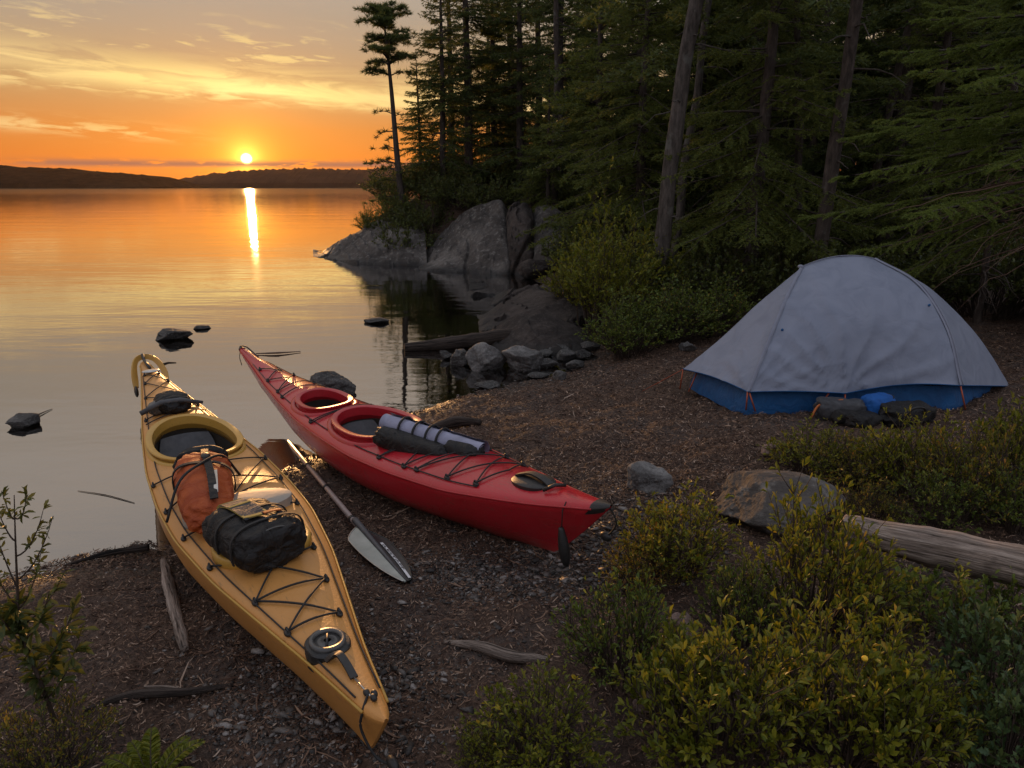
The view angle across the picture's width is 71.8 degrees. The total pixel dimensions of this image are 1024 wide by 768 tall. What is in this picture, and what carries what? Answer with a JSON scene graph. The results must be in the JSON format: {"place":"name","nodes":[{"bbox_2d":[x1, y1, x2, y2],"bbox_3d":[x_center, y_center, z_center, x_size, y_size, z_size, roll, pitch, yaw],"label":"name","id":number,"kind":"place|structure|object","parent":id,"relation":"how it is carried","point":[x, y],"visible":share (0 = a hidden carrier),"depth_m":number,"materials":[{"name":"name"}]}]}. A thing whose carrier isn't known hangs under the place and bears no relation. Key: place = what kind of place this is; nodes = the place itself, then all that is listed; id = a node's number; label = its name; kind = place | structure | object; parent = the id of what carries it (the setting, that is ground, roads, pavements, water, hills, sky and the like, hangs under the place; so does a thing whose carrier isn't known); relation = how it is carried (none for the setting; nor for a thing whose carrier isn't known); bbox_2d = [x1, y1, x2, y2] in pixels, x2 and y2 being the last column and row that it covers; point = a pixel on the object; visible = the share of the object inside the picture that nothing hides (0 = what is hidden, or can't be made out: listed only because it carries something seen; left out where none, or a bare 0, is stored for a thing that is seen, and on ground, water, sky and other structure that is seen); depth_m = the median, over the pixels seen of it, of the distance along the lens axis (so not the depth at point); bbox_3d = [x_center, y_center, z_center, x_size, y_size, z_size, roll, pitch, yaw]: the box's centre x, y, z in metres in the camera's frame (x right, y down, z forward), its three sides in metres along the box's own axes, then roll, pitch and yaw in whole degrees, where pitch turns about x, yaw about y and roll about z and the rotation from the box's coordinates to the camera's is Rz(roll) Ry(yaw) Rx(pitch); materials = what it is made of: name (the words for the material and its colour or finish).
{"place":"outdoors","nodes":[
{"label":"outdoors","id":0,"kind":"place"},
{"bbox_2d":[0,165,212,187],"bbox_3d":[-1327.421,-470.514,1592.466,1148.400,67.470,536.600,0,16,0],"label":"hill","id":1,"kind":"structure","parent":0,"point":[22,177],"depth_m":1435.94,"materials":[{"name":"green plant"}]},
{"bbox_2d":[0,188,597,577],"bbox_3d":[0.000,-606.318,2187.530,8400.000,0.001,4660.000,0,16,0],"label":"water","id":2,"kind":"structure","parent":0,"point":[100,288],"depth_m":9.30,"materials":[{"name":"orange liquid"}]},
{"bbox_2d":[404,329,511,350],"bbox_3d":[-0.524,-0.497,7.983,1.376,0.232,0.186,-4,16,-14],"label":"driftwood log","id":3,"kind":"object","parent":2,"relation":"on","point":[490,337],"visible":0.76,"depth_m":7.92,"materials":[{"name":"brown wood"}]},
{"bbox_2d":[465,342,505,371],"bbox_3d":[-0.258,-0.283,7.103,0.334,0.284,0.388,12,19,36],"label":"shore stone","id":4,"kind":"object","parent":2,"relation":"on","point":[482,356],"visible":0.96,"depth_m":7.00,"materials":[{"name":"grey stone"}]},
{"bbox_2d":[502,345,543,369],"bbox_3d":[0.102,-0.262,7.117,0.353,0.232,0.391,12,20,37],"label":"shore stone","id":5,"kind":"object","parent":2,"relation":"on","point":[518,357],"visible":1,"depth_m":7.02,"materials":[{"name":"grey stone"}]},
{"bbox_2d":[179,167,432,187],"bbox_3d":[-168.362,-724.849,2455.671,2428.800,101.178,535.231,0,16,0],"label":"hill","id":6,"kind":"structure","parent":0,"point":[304,177],"depth_m":2254.49,"materials":[{"name":"green plant"}]},
{"bbox_2d":[0,0,894,178],"label":"sky","id":7,"kind":"structure","parent":0,"point":[177,89],"materials":[{"name":"orange"}]},
{"bbox_2d":[0,192,1023,767],"bbox_3d":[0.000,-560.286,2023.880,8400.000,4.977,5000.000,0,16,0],"label":"ground","id":8,"kind":"structure","parent":0,"point":[116,624],"depth_m":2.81,"materials":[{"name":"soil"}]},
{"bbox_2d":[0,484,98,740],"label":"sapling","id":9,"kind":"object","parent":8,"relation":"on","point":[14,619],"visible":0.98,"depth_m":2.01,"materials":[{"name":"green plant"}]},
{"bbox_2d":[0,675,123,767],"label":"blueberry shrub","id":10,"kind":"object","parent":8,"relation":"on","point":[27,746],"visible":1,"depth_m":1.99,"materials":[{"name":"green plant"}]},
{"bbox_2d":[101,727,205,767],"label":"fern","id":11,"kind":"object","parent":8,"relation":"on","point":[148,756],"visible":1,"depth_m":1.97,"materials":[{"name":"green plant"}]},
{"bbox_2d":[83,683,233,712],"bbox_3d":[-1.135,1.004,2.282,0.445,0.051,0.055,-3,16,-11],"label":"root","id":12,"kind":"object","parent":8,"relation":"on","point":[150,693],"visible":0.91,"depth_m":2.27,"materials":[{"name":"brown wood"}]},
{"bbox_2d":[160,558,188,652],"bbox_3d":[-1.402,0.888,2.921,0.056,0.146,0.955,-9,18,-30],"label":"driftwood","id":13,"kind":"object","parent":8,"relation":"on","point":[174,608],"visible":1,"depth_m":2.81,"materials":[{"name":"grey wood"}]},
{"bbox_2d":[131,353,398,767],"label":"sea kayak","id":14,"kind":"object","parent":8,"relation":"on","point":[297,616],"visible":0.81,"depth_m":2.52,"materials":[{"name":"yellow plastic"}]},
{"bbox_2d":[139,390,202,415],"bbox_3d":[-2.200,0.119,4.535,0.369,0.139,0.283,-10,17,-32],"label":"stuff sack","id":15,"kind":"object","parent":14,"relation":"on","point":[172,401],"visible":0.99,"depth_m":4.45,"materials":[{"name":"black fabric"}]},
{"bbox_2d":[165,445,240,533],"bbox_3d":[-1.361,0.442,3.128,0.330,0.210,0.770,-7,16,-24],"label":"dry bag","id":16,"kind":"object","parent":14,"relation":"on","point":[202,483],"visible":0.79,"depth_m":3.01,"materials":[{"name":"orange fabric"}]},
{"bbox_2d":[201,498,306,573],"bbox_3d":[-0.974,0.556,2.674,0.408,0.197,0.291,13,20,43],"label":"duffel bag","id":17,"kind":"object","parent":14,"relation":"on","point":[256,535],"visible":1,"depth_m":2.57,"materials":[{"name":"black fabric"}]},
{"bbox_2d":[287,440,411,581],"bbox_3d":[-1.075,0.618,4.011,0.167,0.228,2.564,-9,18,-28],"label":"paddle","id":18,"kind":"object","parent":8,"relation":"on","point":[382,553],"visible":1,"depth_m":3.22,"materials":[{"name":"grey plastic"}]},
{"bbox_2d":[313,218,426,265],"bbox_3d":[-3.883,-3.912,19.257,3.873,1.475,6.700,0,16,0],"label":"rock ledge","id":19,"kind":"object","parent":8,"relation":"on","point":[354,248],"visible":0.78,"depth_m":17.11,"materials":[{"name":"stone"}]},
{"bbox_2d":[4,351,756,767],"bbox_3d":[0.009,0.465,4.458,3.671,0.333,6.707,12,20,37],"label":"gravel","id":20,"kind":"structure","parent":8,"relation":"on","point":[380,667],"depth_m":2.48,"materials":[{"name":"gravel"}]},
{"bbox_2d":[443,640,547,662],"bbox_3d":[-0.068,0.910,2.400,0.387,0.063,0.072,5,16,18],"label":"driftwood","id":21,"kind":"object","parent":20,"relation":"on","point":[500,652],"visible":0.91,"depth_m":2.37,"materials":[{"name":"grey wood"}]},
{"bbox_2d":[353,0,424,209],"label":"pine tree","id":22,"kind":"object","parent":8,"relation":"on","point":[383,16],"visible":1,"depth_m":17.79,"materials":[{"name":"green plant"}]},
{"bbox_2d":[388,54,447,193],"bbox_3d":[-2.451,-6.908,19.119,1.884,3.789,2.095,8,17,26],"label":"spruce tree","id":23,"kind":"object","parent":8,"relation":"on","point":[424,156],"visible":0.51,"depth_m":19.08,"materials":[{"name":"green plant"}]},
{"bbox_2d":[381,193,456,238],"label":"undergrowth shrub","id":24,"kind":"object","parent":8,"relation":"on","point":[438,215],"visible":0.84,"depth_m":17.67,"materials":[{"name":"green plant"}]},
{"bbox_2d":[239,345,616,565],"bbox_3d":[-0.917,0.261,4.294,0.586,0.496,4.150,-16,20,-36],"label":"sea kayak","id":25,"kind":"object","parent":8,"relation":"on","point":[494,492],"visible":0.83,"depth_m":3.39,"materials":[{"name":"red plastic"}]},
{"bbox_2d":[372,426,447,455],"bbox_3d":[-0.517,0.322,3.656,0.494,0.116,0.118,14,20,31],"label":"dry bag","id":26,"kind":"object","parent":25,"relation":"on","point":[387,438],"visible":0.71,"depth_m":3.62,"materials":[{"name":"black fabric"}]},
{"bbox_2d":[379,412,489,455],"bbox_3d":[-0.417,0.279,3.664,0.667,0.136,0.165,14,20,31],"label":"sleeping mat","id":27,"kind":"object","parent":25,"relation":"on","point":[456,442],"visible":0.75,"depth_m":3.62,"materials":[{"name":"grey plastic"}]},
{"bbox_2d":[385,0,497,199],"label":"spruce tree","id":28,"kind":"object","parent":8,"relation":"on","point":[442,107],"visible":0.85,"depth_m":18.06,"materials":[{"name":"green plant"}]},
{"bbox_2d":[404,0,497,169],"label":"spruce tree","id":29,"kind":"object","parent":8,"relation":"on","point":[454,124],"visible":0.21,"depth_m":20.57,"materials":[{"name":"green plant"}]},
{"bbox_2d":[419,171,486,209],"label":"undergrowth shrub","id":30,"kind":"object","parent":8,"relation":"on","point":[446,195],"visible":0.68,"depth_m":17.81,"materials":[{"name":"green plant"}]},
{"bbox_2d":[413,200,510,274],"bbox_3d":[-1.491,-3.505,17.096,3.052,1.850,6.085,0,16,0],"label":"shore boulder","id":31,"kind":"object","parent":8,"relation":"on","point":[473,239],"visible":0.59,"depth_m":15.72,"materials":[{"name":"stone"}]},
{"bbox_2d":[414,0,526,174],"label":"spruce tree","id":32,"kind":"object","parent":8,"relation":"on","point":[473,13],"visible":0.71,"depth_m":18.82,"materials":[{"name":"green plant"}]},
{"bbox_2d":[440,716,518,767],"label":"bayberry shrub","id":33,"kind":"object","parent":8,"relation":"on","point":[486,749],"visible":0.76,"depth_m":1.90,"materials":[{"name":"green plant"}]},
{"bbox_2d":[450,172,524,208],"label":"undergrowth shrub","id":34,"kind":"object","parent":8,"relation":"on","point":[472,196],"visible":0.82,"depth_m":17.39,"materials":[{"name":"green plant"}]},
{"bbox_2d":[436,0,545,189],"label":"spruce tree","id":35,"kind":"object","parent":8,"relation":"on","point":[493,135],"visible":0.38,"depth_m":19.72,"materials":[{"name":"green plant"}]},
{"bbox_2d":[459,0,576,190],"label":"spruce tree","id":36,"kind":"object","parent":8,"relation":"on","point":[519,78],"visible":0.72,"depth_m":18.62,"materials":[{"name":"green plant"}]},
{"bbox_2d":[505,201,533,275],"bbox_3d":[0.175,-3.219,16.020,0.882,1.793,3.875,0,16,0],"label":"shore boulder","id":37,"kind":"object","parent":8,"relation":"on","point":[519,217],"visible":0.48,"depth_m":15.02,"materials":[{"name":"grey stone"}]},
{"bbox_2d":[469,278,610,336],"bbox_3d":[0.409,-1.479,11.826,2.520,0.886,7.690,0,16,0],"label":"flat rock","id":38,"kind":"object","parent":8,"relation":"on","point":[507,304],"visible":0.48,"depth_m":9.60,"materials":[{"name":"grey stone"}]},
{"bbox_2d":[491,312,591,354],"bbox_3d":[0.357,-0.565,8.565,1.457,0.677,2.077,0,16,0],"label":"flat rock","id":39,"kind":"object","parent":8,"relation":"on","point":[537,331],"visible":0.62,"depth_m":7.95,"materials":[{"name":"grey stone"}]},
{"bbox_2d":[507,59,586,224],"bbox_3d":[0.979,-5.362,16.138,1.884,3.789,2.095,-11,19,-35],"label":"spruce tree","id":40,"kind":"object","parent":8,"relation":"on","point":[546,173],"visible":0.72,"depth_m":16.10,"materials":[{"name":"green plant"}]},
{"bbox_2d":[460,654,634,767],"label":"bayberry shrub","id":41,"kind":"object","parent":8,"relation":"on","point":[541,753],"visible":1,"depth_m":1.90,"materials":[{"name":"green plant"}]},
{"bbox_2d":[508,0,597,208],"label":"spruce tree","id":42,"kind":"object","parent":8,"relation":"on","point":[547,6],"visible":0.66,"depth_m":16.92,"materials":[{"name":"green plant"}]},
{"bbox_2d":[505,0,652,196],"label":"spruce tree","id":43,"kind":"object","parent":8,"relation":"on","point":[582,34],"visible":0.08,"depth_m":17.92,"materials":[{"name":"green plant"}]},
{"bbox_2d":[533,198,630,304],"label":"alder shrub","id":44,"kind":"object","parent":8,"relation":"on","point":[561,283],"visible":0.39,"depth_m":9.46,"materials":[{"name":"green plant"}]},
{"bbox_2d":[516,0,656,258],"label":"spruce tree","id":45,"kind":"object","parent":8,"relation":"on","point":[578,103],"visible":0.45,"depth_m":13.12,"materials":[{"name":"green plant"}]},
{"bbox_2d":[553,156,666,336],"bbox_3d":[1.132,-1.592,8.340,1.529,2.093,1.536,-5,16,-17],"label":"alder shrub","id":46,"kind":"object","parent":8,"relation":"on","point":[585,283],"visible":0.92,"depth_m":8.20,"materials":[{"name":"green plant"}]},
{"bbox_2d":[549,566,688,692],"bbox_3d":[0.361,0.788,2.275,0.493,0.409,0.478,10,18,31],"label":"huckleberry shrub","id":47,"kind":"object","parent":8,"relation":"on","point":[640,639],"visible":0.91,"depth_m":2.27,"materials":[{"name":"green plant"}]},
{"bbox_2d":[574,280,679,358],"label":"leafy shrub","id":48,"kind":"object","parent":8,"relation":"on","point":[614,324],"visible":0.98,"depth_m":7.34,"materials":[{"name":"green plant"}]},
{"bbox_2d":[529,0,724,237],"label":"spruce tree","id":49,"kind":"object","parent":8,"relation":"on","point":[636,51],"visible":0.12,"depth_m":14.19,"materials":[{"name":"green plant"}]},
{"bbox_2d":[570,184,695,315],"bbox_3d":[1.529,-1.663,8.982,1.536,1.716,1.376,-7,17,-24],"label":"alder shrub","id":50,"kind":"object","parent":8,"relation":"on","point":[668,269],"visible":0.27,"depth_m":8.83,"materials":[{"name":"green plant"}]},
{"bbox_2d":[598,525,684,595],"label":"blueberry shrub","id":51,"kind":"object","parent":8,"relation":"on","point":[627,558],"visible":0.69,"depth_m":2.77,"materials":[{"name":"green plant"}]},
{"bbox_2d":[556,0,733,247],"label":"hemlock tree","id":52,"kind":"object","parent":8,"relation":"on","point":[642,168],"visible":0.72,"depth_m":11.22,"materials":[{"name":"green plant"}]},
{"bbox_2d":[626,460,673,494],"bbox_3d":[0.709,0.491,3.667,0.184,0.155,0.210,-12,20,-37],"label":"beach stone","id":53,"kind":"object","parent":8,"relation":"on","point":[646,477],"visible":0.88,"depth_m":3.63,"materials":[{"name":"grey stone"}]},
{"bbox_2d":[599,242,730,308],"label":"undergrowth shrub","id":54,"kind":"object","parent":8,"relation":"on","point":[692,275],"visible":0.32,"depth_m":8.83,"materials":[{"name":"green plant"}]},
{"bbox_2d":[621,266,731,343],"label":"leafy shrub","id":55,"kind":"object","parent":8,"relation":"on","point":[687,334],"visible":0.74,"depth_m":7.59,"materials":[{"name":"green plant"}]},
{"bbox_2d":[614,476,757,585],"bbox_3d":[0.702,0.589,2.885,0.580,0.429,0.598,4,16,15],"label":"bayberry shrub","id":56,"kind":"object","parent":8,"relation":"on","point":[697,553],"visible":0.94,"depth_m":2.83,"materials":[{"name":"green plant"}]},
{"bbox_2d":[593,0,783,259],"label":"spruce tree","id":57,"kind":"object","parent":8,"relation":"on","point":[697,93],"visible":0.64,"depth_m":9.82,"materials":[{"name":"brown plant"}]},
{"bbox_2d":[575,0,810,316],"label":"spruce tree","id":58,"kind":"object","parent":8,"relation":"on","point":[673,147],"visible":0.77,"depth_m":8.45,"materials":[{"name":"brown plant"}]},
{"bbox_2d":[592,0,795,257],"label":"spruce tree","id":59,"kind":"object","parent":8,"relation":"on","point":[713,35],"visible":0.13,"depth_m":11.95,"materials":[{"name":"green plant"}]},
{"bbox_2d":[669,264,760,337],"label":"leafy shrub","id":60,"kind":"object","parent":8,"relation":"on","point":[738,311],"visible":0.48,"depth_m":7.84,"materials":[{"name":"green plant"}]},
{"bbox_2d":[600,595,831,767],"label":"bayberry shrub","id":61,"kind":"object","parent":8,"relation":"on","point":[694,695],"visible":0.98,"depth_m":1.85,"materials":[{"name":"green plant"}]},
{"bbox_2d":[663,230,807,313],"bbox_3d":[2.844,-1.423,8.892,1.861,1.015,1.912,-9,18,-28],"label":"undergrowth shrub","id":62,"kind":"object","parent":8,"relation":"on","point":[752,285],"visible":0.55,"depth_m":8.57,"materials":[{"name":"green plant"}]},
{"bbox_2d":[620,0,873,260],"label":"spruce tree","id":63,"kind":"object","parent":8,"relation":"on","point":[717,84],"visible":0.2,"depth_m":11.69,"materials":[{"name":"green plant"}]},
{"bbox_2d":[689,547,808,650],"bbox_3d":[0.812,0.744,2.432,0.390,0.364,0.402,11,19,35],"label":"huckleberry shrub","id":64,"kind":"object","parent":8,"relation":"on","point":[751,607],"visible":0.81,"depth_m":2.43,"materials":[{"name":"green plant"}]},
{"bbox_2d":[627,0,894,302],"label":"hemlock tree","id":65,"kind":"object","parent":8,"relation":"on","point":[758,200],"visible":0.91,"depth_m":8.57,"materials":[{"name":"green plant"}]},
{"bbox_2d":[716,469,845,537],"bbox_3d":[1.278,0.542,3.335,0.605,0.229,0.502,0,16,0],"label":"boulder","id":66,"kind":"object","parent":8,"relation":"on","point":[748,503],"visible":0.66,"depth_m":3.23,"materials":[{"name":"stone"}]},
{"bbox_2d":[705,0,885,246],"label":"spruce tree","id":67,"kind":"object","parent":8,"relation":"on","point":[791,125],"visible":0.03,"depth_m":13.03,"materials":[{"name":"green plant"}]},
{"bbox_2d":[696,0,908,240],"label":"spruce tree","id":68,"kind":"object","parent":8,"relation":"on","point":[806,54],"visible":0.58,"depth_m":8.90,"materials":[{"name":"green plant"}]},
{"bbox_2d":[757,413,867,480],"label":"bayberry shrub","id":69,"kind":"object","parent":8,"relation":"on","point":[795,455],"visible":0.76,"depth_m":3.86,"materials":[{"name":"green plant"}]},
{"bbox_2d":[739,223,897,291],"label":"undergrowth shrub","id":70,"kind":"object","parent":8,"relation":"on","point":[806,257],"visible":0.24,"depth_m":8.33,"materials":[{"name":"green plant"}]},
{"bbox_2d":[728,456,920,642],"bbox_3d":[1.071,0.585,2.459,0.610,0.649,0.630,5,16,18],"label":"bayberry shrub","id":71,"kind":"object","parent":8,"relation":"on","point":[863,577],"visible":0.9,"depth_m":2.41,"materials":[{"name":"green plant"}]},
{"bbox_2d":[643,255,1008,414],"bbox_3d":[2.464,-0.428,5.529,2.820,1.161,1.689,0,16,0],"label":"tent","id":72,"kind":"object","parent":8,"relation":"on","point":[803,338],"visible":1,"depth_m":4.94,"materials":[{"name":"grey fabric"}]},
{"bbox_2d":[762,0,912,229],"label":"spruce tree","id":73,"kind":"object","parent":8,"relation":"on","point":[869,72],"visible":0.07,"depth_m":12.76,"materials":[{"name":"green plant"}]},
{"bbox_2d":[810,396,866,424],"bbox_3d":[2.200,0.183,4.751,0.385,0.171,0.264,3,16,11],"label":"backpack","id":74,"kind":"object","parent":8,"relation":"on","point":[832,409],"visible":0.71,"depth_m":4.69,"materials":[{"name":"grey fabric"}]},
{"bbox_2d":[802,423,917,494],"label":"blueberry shrub","id":75,"kind":"object","parent":8,"relation":"on","point":[856,476],"visible":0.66,"depth_m":3.60,"materials":[{"name":"green plant"}]},
{"bbox_2d":[739,587,981,767],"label":"bayberry shrub","id":76,"kind":"object","parent":8,"relation":"on","point":[880,749],"visible":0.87,"depth_m":1.84,"materials":[{"name":"green plant"}]},
{"bbox_2d":[840,476,919,523],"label":"blueberry shrub","id":77,"kind":"object","parent":8,"relation":"on","point":[885,507],"visible":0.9,"depth_m":3.30,"materials":[{"name":"green plant"}]},
{"bbox_2d":[797,0,984,259],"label":"spruce tree","id":78,"kind":"object","parent":8,"relation":"on","point":[831,169],"visible":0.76,"depth_m":7.81,"materials":[{"name":"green plant"}]},
{"bbox_2d":[768,0,1023,250],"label":"spruce tree","id":79,"kind":"object","parent":8,"relation":"on","point":[904,94],"visible":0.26,"depth_m":10.40,"materials":[{"name":"green plant"}]},
{"bbox_2d":[878,400,936,427],"bbox_3d":[2.585,0.194,4.648,0.383,0.164,0.231,-2,16,-8],"label":"duffel bag","id":80,"kind":"object","parent":8,"relation":"on","point":[919,408],"visible":0.81,"depth_m":4.57,"materials":[{"name":"black fabric"}]},
{"bbox_2d":[796,0,1023,304],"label":"spruce tree","id":81,"kind":"object","parent":8,"relation":"on","point":[1005,189],"visible":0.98,"depth_m":6.31,"materials":[{"name":"green plant"}]},
{"bbox_2d":[803,0,1023,259],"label":"spruce tree","id":82,"kind":"object","parent":8,"relation":"on","point":[954,66],"visible":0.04,"depth_m":10.58,"materials":[{"name":"green plant"}]},
{"bbox_2d":[830,623,1000,767],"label":"bayberry shrub","id":83,"kind":"object","parent":8,"relation":"on","point":[950,702],"visible":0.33,"depth_m":1.89,"materials":[{"name":"green plant"}]},
{"bbox_2d":[813,0,1023,241],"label":"spruce tree","id":84,"kind":"object","parent":8,"relation":"on","point":[898,68],"visible":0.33,"depth_m":10.07,"materials":[{"name":"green plant"}]},
{"bbox_2d":[814,0,1023,263],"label":"hemlock tree","id":85,"kind":"object","parent":8,"relation":"on","point":[941,89],"visible":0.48,"depth_m":8.91,"materials":[{"name":"green plant"}]},
{"bbox_2d":[846,405,992,505],"bbox_3d":[2.015,0.342,3.483,0.672,0.526,0.651,8,18,27],"label":"bayberry shrub","id":86,"kind":"object","parent":8,"relation":"on","point":[889,452],"visible":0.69,"depth_m":3.51,"materials":[{"name":"green plant"}]},
{"bbox_2d":[839,232,1009,302],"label":"undergrowth shrub","id":87,"kind":"object","parent":8,"relation":"on","point":[923,275],"visible":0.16,"depth_m":7.92,"materials":[{"name":"green plant"}]},
{"bbox_2d":[838,7,1023,252],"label":"spruce tree","id":88,"kind":"object","parent":8,"relation":"on","point":[929,90],"visible":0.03,"depth_m":11.52,"materials":[{"name":"green plant"}]},
{"bbox_2d":[840,514,1023,588],"bbox_3d":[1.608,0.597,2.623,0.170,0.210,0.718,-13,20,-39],"label":"log","id":89,"kind":"object","parent":8,"relation":"on","point":[929,546],"visible":0.84,"depth_m":2.57,"materials":[{"name":"wood"}]},
{"bbox_2d":[865,558,1005,642],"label":"oak seedling","id":90,"kind":"object","parent":8,"relation":"on","point":[964,592],"visible":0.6,"depth_m":2.38,"materials":[{"name":"green plant"}]},
{"bbox_2d":[884,461,1016,532],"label":"huckleberry shrub","id":91,"kind":"object","parent":8,"relation":"on","point":[935,496],"visible":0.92,"depth_m":3.13,"materials":[{"name":"green plant"}]},
{"bbox_2d":[899,223,1023,320],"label":"undergrowth shrub","id":92,"kind":"object","parent":8,"relation":"on","point":[1007,304],"visible":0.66,"depth_m":7.74,"materials":[{"name":"green plant"}]},
{"bbox_2d":[903,407,1023,523],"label":"blueberry shrub","id":93,"kind":"object","parent":8,"relation":"on","point":[985,471],"visible":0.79,"depth_m":3.22,"materials":[{"name":"green plant"}]},
{"bbox_2d":[906,0,1023,253],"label":"spruce tree","id":94,"kind":"object","parent":8,"relation":"on","point":[1013,61],"visible":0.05,"depth_m":10.18,"materials":[{"name":"green plant"}]},
{"bbox_2d":[928,593,1023,718],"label":"oak seedling","id":95,"kind":"object","parent":8,"relation":"on","point":[985,642],"visible":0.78,"depth_m":2.09,"materials":[{"name":"green plant"}]},
{"bbox_2d":[933,69,1023,323],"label":"spruce tree","id":96,"kind":"object","parent":8,"relation":"on","point":[980,300],"visible":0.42,"depth_m":7.46,"materials":[{"name":"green plant"}]},
{"bbox_2d":[936,644,1023,767],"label":"oak seedling","id":97,"kind":"object","parent":8,"relation":"on","point":[1012,701],"visible":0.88,"depth_m":1.83,"materials":[{"name":"green plant"}]},
{"bbox_2d":[954,566,1023,653],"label":"oak seedling","id":98,"kind":"object","parent":8,"relation":"on","point":[1006,605],"visible":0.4,"depth_m":2.41,"materials":[{"name":"green plant"}]},
{"bbox_2d":[963,377,1023,496],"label":"bayberry shrub","id":99,"kind":"object","parent":8,"relation":"on","point":[1019,431],"visible":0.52,"depth_m":3.43,"materials":[{"name":"green plant"}]},
{"bbox_2d":[968,461,1023,535],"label":"huckleberry shrub","id":100,"kind":"object","parent":8,"relation":"on","point":[1015,515],"visible":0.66,"depth_m":3.09,"materials":[{"name":"green plant"}]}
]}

